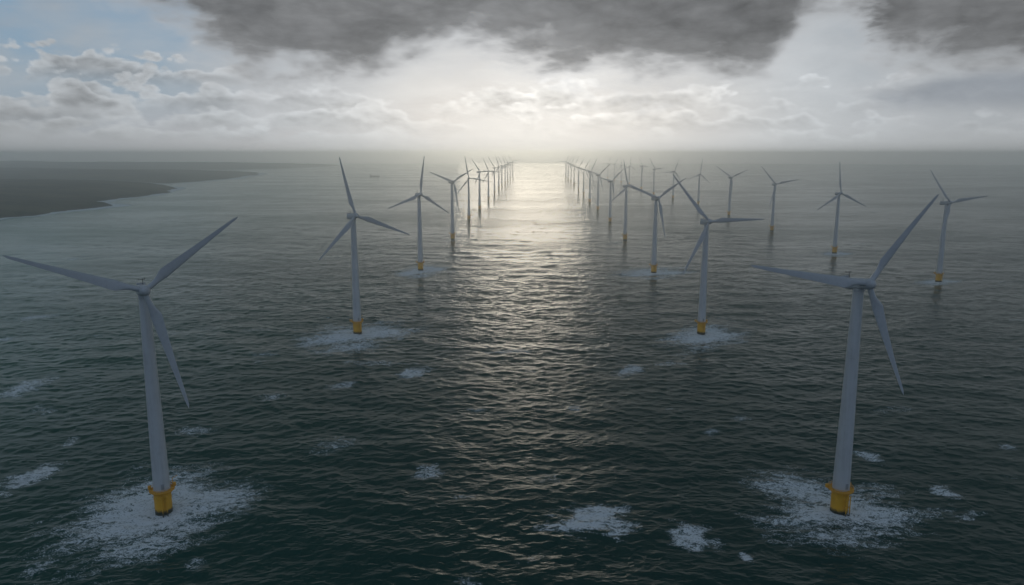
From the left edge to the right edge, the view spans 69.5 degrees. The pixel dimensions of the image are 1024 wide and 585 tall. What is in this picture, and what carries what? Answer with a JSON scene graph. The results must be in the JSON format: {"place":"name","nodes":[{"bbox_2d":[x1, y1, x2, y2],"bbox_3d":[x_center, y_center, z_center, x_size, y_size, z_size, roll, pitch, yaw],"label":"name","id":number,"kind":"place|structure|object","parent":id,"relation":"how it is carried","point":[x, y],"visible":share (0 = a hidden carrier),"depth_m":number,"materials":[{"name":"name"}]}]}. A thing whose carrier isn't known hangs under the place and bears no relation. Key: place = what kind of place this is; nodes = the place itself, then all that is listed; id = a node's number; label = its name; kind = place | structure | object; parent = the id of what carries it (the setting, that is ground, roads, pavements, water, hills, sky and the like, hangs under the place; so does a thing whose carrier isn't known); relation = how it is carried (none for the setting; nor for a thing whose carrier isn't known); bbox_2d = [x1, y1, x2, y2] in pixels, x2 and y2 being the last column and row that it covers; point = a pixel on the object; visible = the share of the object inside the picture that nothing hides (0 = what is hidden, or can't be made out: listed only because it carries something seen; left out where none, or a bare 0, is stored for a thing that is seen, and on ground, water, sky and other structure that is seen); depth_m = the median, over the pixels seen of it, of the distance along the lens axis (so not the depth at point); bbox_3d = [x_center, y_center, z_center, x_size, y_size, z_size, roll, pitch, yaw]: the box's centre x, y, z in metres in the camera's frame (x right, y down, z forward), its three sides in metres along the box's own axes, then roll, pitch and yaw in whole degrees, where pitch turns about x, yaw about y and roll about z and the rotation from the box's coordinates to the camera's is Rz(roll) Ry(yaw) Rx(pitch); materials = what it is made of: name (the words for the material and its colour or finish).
{"place":"outdoors","nodes":[
{"label":"outdoors","id":0,"kind":"place"},
{"bbox_2d":[0,179,177,217],"bbox_3d":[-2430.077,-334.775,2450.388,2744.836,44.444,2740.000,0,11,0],"label":"headland","id":1,"kind":"structure","parent":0,"point":[25,197],"depth_m":2315.73,"materials":[{"name":"grey"}]},
{"bbox_2d":[0,167,258,182],"bbox_3d":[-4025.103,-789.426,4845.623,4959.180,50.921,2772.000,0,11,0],"label":"coast","id":2,"kind":"structure","parent":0,"point":[157,175],"depth_m":4164.57},
{"bbox_2d":[0,161,339,169],"bbox_3d":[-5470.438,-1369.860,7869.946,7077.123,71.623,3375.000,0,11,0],"label":"hills","id":3,"kind":"structure","parent":0,"point":[160,165],"depth_m":6904.64,"materials":[{"name":"grey"}]},
{"bbox_2d":[0,163,1023,584],"bbox_3d":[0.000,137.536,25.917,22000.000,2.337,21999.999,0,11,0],"label":"sea","id":4,"kind":"structure","parent":0,"point":[528,375],"depth_m":457.29,"materials":[{"name":"liquid"}]},
{"bbox_2d":[2,217,237,517],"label":"wind turbine","id":5,"kind":"object","parent":4,"relation":"in","point":[161,489],"visible":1,"depth_m":279.76,"materials":[{"name":"paint"}]},
{"bbox_2d":[319,157,409,333],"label":"wind turbine","id":6,"kind":"object","parent":4,"relation":"in","point":[357,321],"visible":0.98,"depth_m":571.16,"materials":[{"name":"white paint"}]},
{"bbox_2d":[388,155,449,270],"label":"wind turbine","id":7,"kind":"object","parent":4,"relation":"in","point":[420,261],"visible":0.97,"depth_m":885.85,"materials":[{"name":"white paint"}]},
{"bbox_2d":[430,169,472,239],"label":"wind turbine","id":8,"kind":"object","parent":4,"relation":"in","point":[452,232],"visible":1,"depth_m":1206.49,"materials":[{"name":"white paint"}]},
{"bbox_2d":[457,159,490,219],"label":"wind turbine","id":9,"kind":"object","parent":4,"relation":"in","point":[468,212],"visible":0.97,"depth_m":1565.63,"materials":[{"name":"white paint"}]},
{"bbox_2d":[472,160,490,209],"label":"wind turbine","id":10,"kind":"object","parent":4,"relation":"in","point":[479,205],"visible":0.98,"depth_m":1857.26,"materials":[{"name":"white paint"}]},
{"bbox_2d":[482,159,502,199],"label":"wind turbine","id":11,"kind":"object","parent":4,"relation":"in","point":[488,179],"visible":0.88,"depth_m":2226.87,"materials":[{"name":"white paint"}]},
{"bbox_2d":[488,157,502,193],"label":"wind turbine","id":12,"kind":"object","parent":4,"relation":"in","point":[494,191],"visible":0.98,"depth_m":2553.51,"materials":[{"name":"white paint"}]},
{"bbox_2d":[495,156,509,189],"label":"wind turbine","id":13,"kind":"object","parent":4,"relation":"in","point":[498,175],"visible":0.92,"depth_m":2888.90,"materials":[{"name":"white paint"}]},
{"bbox_2d":[498,157,511,185],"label":"wind turbine","id":14,"kind":"object","parent":4,"relation":"in","point":[501,173],"visible":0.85,"depth_m":3200.39,"materials":[{"name":"white paint"}]},
{"bbox_2d":[502,156,510,183],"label":"wind turbine","id":15,"kind":"object","parent":4,"relation":"in","point":[505,171],"visible":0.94,"depth_m":3439.28,"materials":[{"name":"white paint"}]},
{"bbox_2d":[563,155,576,182],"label":"wind turbine","id":16,"kind":"object","parent":4,"relation":"in","point":[571,171],"visible":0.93,"depth_m":3581.23,"materials":[{"name":"white paint"}]},
{"bbox_2d":[567,157,579,184],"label":"wind turbine","id":17,"kind":"object","parent":4,"relation":"in","point":[574,172],"visible":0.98,"depth_m":3290.98,"materials":[{"name":"white paint"}]},
{"bbox_2d":[572,159,584,190],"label":"wind turbine","id":18,"kind":"object","parent":4,"relation":"in","point":[578,174],"visible":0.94,"depth_m":2818.78,"materials":[{"name":"white paint"}]},
{"bbox_2d":[576,160,589,194],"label":"wind turbine","id":19,"kind":"object","parent":4,"relation":"in","point":[583,176],"visible":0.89,"depth_m":2521.37,"materials":[{"name":"white paint"}]},
{"bbox_2d":[581,157,597,202],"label":"wind turbine","id":20,"kind":"object","parent":4,"relation":"in","point":[590,182],"visible":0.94,"depth_m":2126.64,"materials":[{"name":"white paint"}]},
{"bbox_2d":[588,164,609,209],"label":"wind turbine","id":21,"kind":"object","parent":4,"relation":"in","point":[598,206],"visible":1,"depth_m":1840.94,"materials":[{"name":"white paint"}]},
{"bbox_2d":[598,171,621,221],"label":"wind turbine","id":22,"kind":"object","parent":4,"relation":"in","point":[610,197],"visible":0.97,"depth_m":1515.02,"materials":[{"name":"white paint"}]},
{"bbox_2d":[608,163,642,239],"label":"wind turbine","id":23,"kind":"object","parent":4,"relation":"in","point":[624,233],"visible":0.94,"depth_m":1200.52,"materials":[{"name":"white paint"}]},
{"bbox_2d":[626,160,637,183],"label":"wind turbine","id":24,"kind":"object","parent":4,"relation":"in","point":[629,171],"visible":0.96,"depth_m":3344.42,"materials":[{"name":"white paint"}]},
{"bbox_2d":[640,161,648,188],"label":"wind turbine","id":25,"kind":"object","parent":4,"relation":"in","point":[641,174],"visible":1,"depth_m":2908.32,"materials":[{"name":"white paint"}]},
{"bbox_2d":[650,159,661,194],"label":"wind turbine","id":26,"kind":"object","parent":4,"relation":"in","point":[654,177],"visible":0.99,"depth_m":2514.08,"materials":[{"name":"white paint"}]},
{"bbox_2d":[629,178,685,272],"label":"wind turbine","id":27,"kind":"object","parent":4,"relation":"in","point":[653,264],"visible":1,"depth_m":867.16,"materials":[{"name":"white paint"}]},
{"bbox_2d":[663,161,680,198],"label":"wind turbine","id":28,"kind":"object","parent":4,"relation":"in","point":[672,195],"visible":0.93,"depth_m":2311.45,"materials":[{"name":"white paint"}]},
{"bbox_2d":[689,159,710,204],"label":"wind turbine","id":29,"kind":"object","parent":4,"relation":"in","point":[698,201],"visible":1,"depth_m":2042.04,"materials":[{"name":"white paint"}]},
{"bbox_2d":[673,175,763,334],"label":"wind turbine","id":30,"kind":"object","parent":4,"relation":"in","point":[702,321],"visible":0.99,"depth_m":569.96,"materials":[{"name":"white paint"}]},
{"bbox_2d":[718,167,746,215],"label":"wind turbine","id":31,"kind":"object","parent":4,"relation":"in","point":[730,194],"visible":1,"depth_m":1677.22,"materials":[{"name":"white paint"}]},
{"bbox_2d":[762,167,798,230],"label":"wind turbine","id":32,"kind":"object","parent":4,"relation":"in","point":[774,184],"visible":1,"depth_m":1341.57,"materials":[{"name":"white paint"}]},
{"bbox_2d":[817,167,865,253],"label":"wind turbine","id":33,"kind":"object","parent":4,"relation":"in","point":[835,237],"visible":0.99,"depth_m":1039.91,"materials":[{"name":"white paint"}]},
{"bbox_2d":[751,194,938,516],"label":"wind turbine","id":34,"kind":"object","parent":4,"relation":"in","point":[840,488],"visible":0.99,"depth_m":278.89,"materials":[{"name":"white paint"}]},
{"bbox_2d":[930,169,986,281],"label":"wind turbine","id":35,"kind":"object","parent":4,"relation":"in","point":[939,273],"visible":0.99,"depth_m":806.87,"materials":[{"name":"white paint"}]},
{"bbox_2d":[0,0,1023,164],"label":"sky","id":36,"kind":"structure","parent":0,"point":[929,82],"materials":[{"name":"grey"}]}
]}

